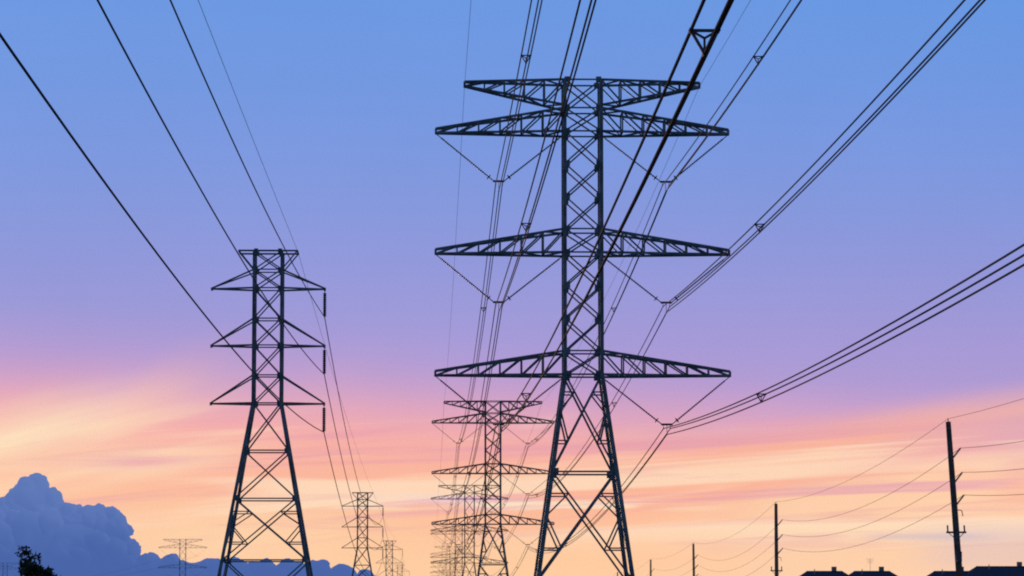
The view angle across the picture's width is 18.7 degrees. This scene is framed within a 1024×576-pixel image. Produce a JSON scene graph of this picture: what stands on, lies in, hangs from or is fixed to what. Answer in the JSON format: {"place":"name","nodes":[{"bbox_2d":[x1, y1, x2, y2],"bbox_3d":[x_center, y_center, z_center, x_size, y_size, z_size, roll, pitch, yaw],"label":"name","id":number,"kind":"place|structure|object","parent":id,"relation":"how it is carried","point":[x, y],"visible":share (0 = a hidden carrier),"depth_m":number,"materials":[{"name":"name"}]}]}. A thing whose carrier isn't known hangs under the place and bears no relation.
{"place":"outdoors","nodes":[
{"label":"outdoors","id":0,"kind":"place"},
{"bbox_2d":[15,545,56,575],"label":"tree","id":1,"kind":"object","parent":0,"point":[29,567],"visible":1,"depth_m":316.89,"materials":[{"name":"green plant"}]},
{"bbox_2d":[0,473,142,575],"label":"cloud","id":2,"kind":"structure","parent":0,"point":[38,514],"depth_m":5916.53,"materials":[{"name":"blue"}]},
{"bbox_2d":[134,552,374,575],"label":"cloud","id":3,"kind":"structure","parent":0,"point":[153,564],"depth_m":5944.95,"materials":[{"name":"blue"}]},
{"bbox_2d":[0,0,1023,575],"label":"sky","id":4,"kind":"structure","parent":0,"point":[110,373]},
{"label":"ground","id":5,"kind":"structure","parent":0,"visible":0},
{"bbox_2d":[210,248,326,575],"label":"tower","id":6,"kind":"structure","parent":5,"relation":"on","point":[253,404],"depth_m":219.96,"materials":[{"name":"metal"}]},
{"bbox_2d":[0,0,395,574],"bbox_3d":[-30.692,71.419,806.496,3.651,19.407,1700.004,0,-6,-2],"label":"conductors","id":7,"kind":"object","parent":6,"relation":"attached to","point":[68,131],"visible":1,"depth_m":108.73,"materials":[{"name":"grey metal"}]},
{"bbox_2d":[342,492,383,575],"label":"tower","id":8,"kind":"structure","parent":5,"relation":"on","point":[357,526],"depth_m":609.37,"materials":[{"name":"metal"}]},
{"bbox_2d":[431,485,507,575],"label":"tower","id":9,"kind":"structure","parent":5,"relation":"on","point":[474,557],"depth_m":807.21,"materials":[{"name":"metal"}]},
{"bbox_2d":[431,400,553,575],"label":"tower","id":10,"kind":"structure","parent":5,"relation":"on","point":[500,473],"depth_m":509.37,"materials":[{"name":"metal"}]},
{"bbox_2d":[434,76,730,575],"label":"tower","id":11,"kind":"structure","parent":5,"relation":"on","point":[600,375],"depth_m":211.55,"materials":[{"name":"metal"}]},
{"bbox_2d":[439,0,1023,575],"bbox_3d":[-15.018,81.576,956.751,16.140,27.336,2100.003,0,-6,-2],"label":"conductors","id":12,"kind":"object","parent":11,"relation":"attached to","point":[695,76],"visible":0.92,"depth_m":127.98,"materials":[{"name":"grey metal"}]},
{"bbox_2d":[448,28,766,567],"bbox_3d":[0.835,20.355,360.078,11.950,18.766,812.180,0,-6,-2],"label":"bundle spacers","id":13,"kind":"object","parent":12,"relation":"attached to","point":[693,33],"visible":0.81,"depth_m":150.39,"materials":[{"name":"grey metal"}]},
{"bbox_2d":[650,560,653,575],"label":"utility pole","id":14,"kind":"object","parent":5,"relation":"on","point":[651,570],"visible":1,"depth_m":554.59,"materials":[{"name":"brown wood"}]},
{"bbox_2d":[692,542,697,575],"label":"utility pole","id":15,"kind":"object","parent":5,"relation":"on","point":[693,557],"visible":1,"depth_m":451.17,"materials":[{"name":"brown wood"}]},
{"bbox_2d":[770,504,782,575],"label":"utility pole","id":16,"kind":"object","parent":5,"relation":"on","point":[776,570],"visible":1,"depth_m":306.80,"materials":[{"name":"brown wood"}]},
{"bbox_2d":[800,567,848,575],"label":"house","id":17,"kind":"structure","parent":5,"relation":"on","point":[833,572],"depth_m":369.04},
{"bbox_2d":[849,567,896,575],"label":"house","id":18,"kind":"structure","parent":5,"relation":"on","point":[881,572],"depth_m":369.18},
{"bbox_2d":[927,567,969,575],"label":"house","id":19,"kind":"structure","parent":5,"relation":"on","point":[944,573],"depth_m":369.42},
{"bbox_2d":[946,418,965,575],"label":"utility pole","id":20,"kind":"object","parent":5,"relation":"on","point":[956,532],"visible":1,"depth_m":185.33,"materials":[{"name":"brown wood"}]},
{"bbox_2d":[613,398,1023,575],"bbox_3d":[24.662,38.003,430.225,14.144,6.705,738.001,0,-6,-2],"label":"pole wires","id":21,"kind":"object","parent":20,"relation":"hanging from","point":[878,499],"visible":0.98,"depth_m":217.02,"materials":[{"name":"grey metal"}]},
{"bbox_2d":[966,562,1023,575],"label":"house","id":22,"kind":"structure","parent":5,"relation":"on","point":[1018,570],"depth_m":369.02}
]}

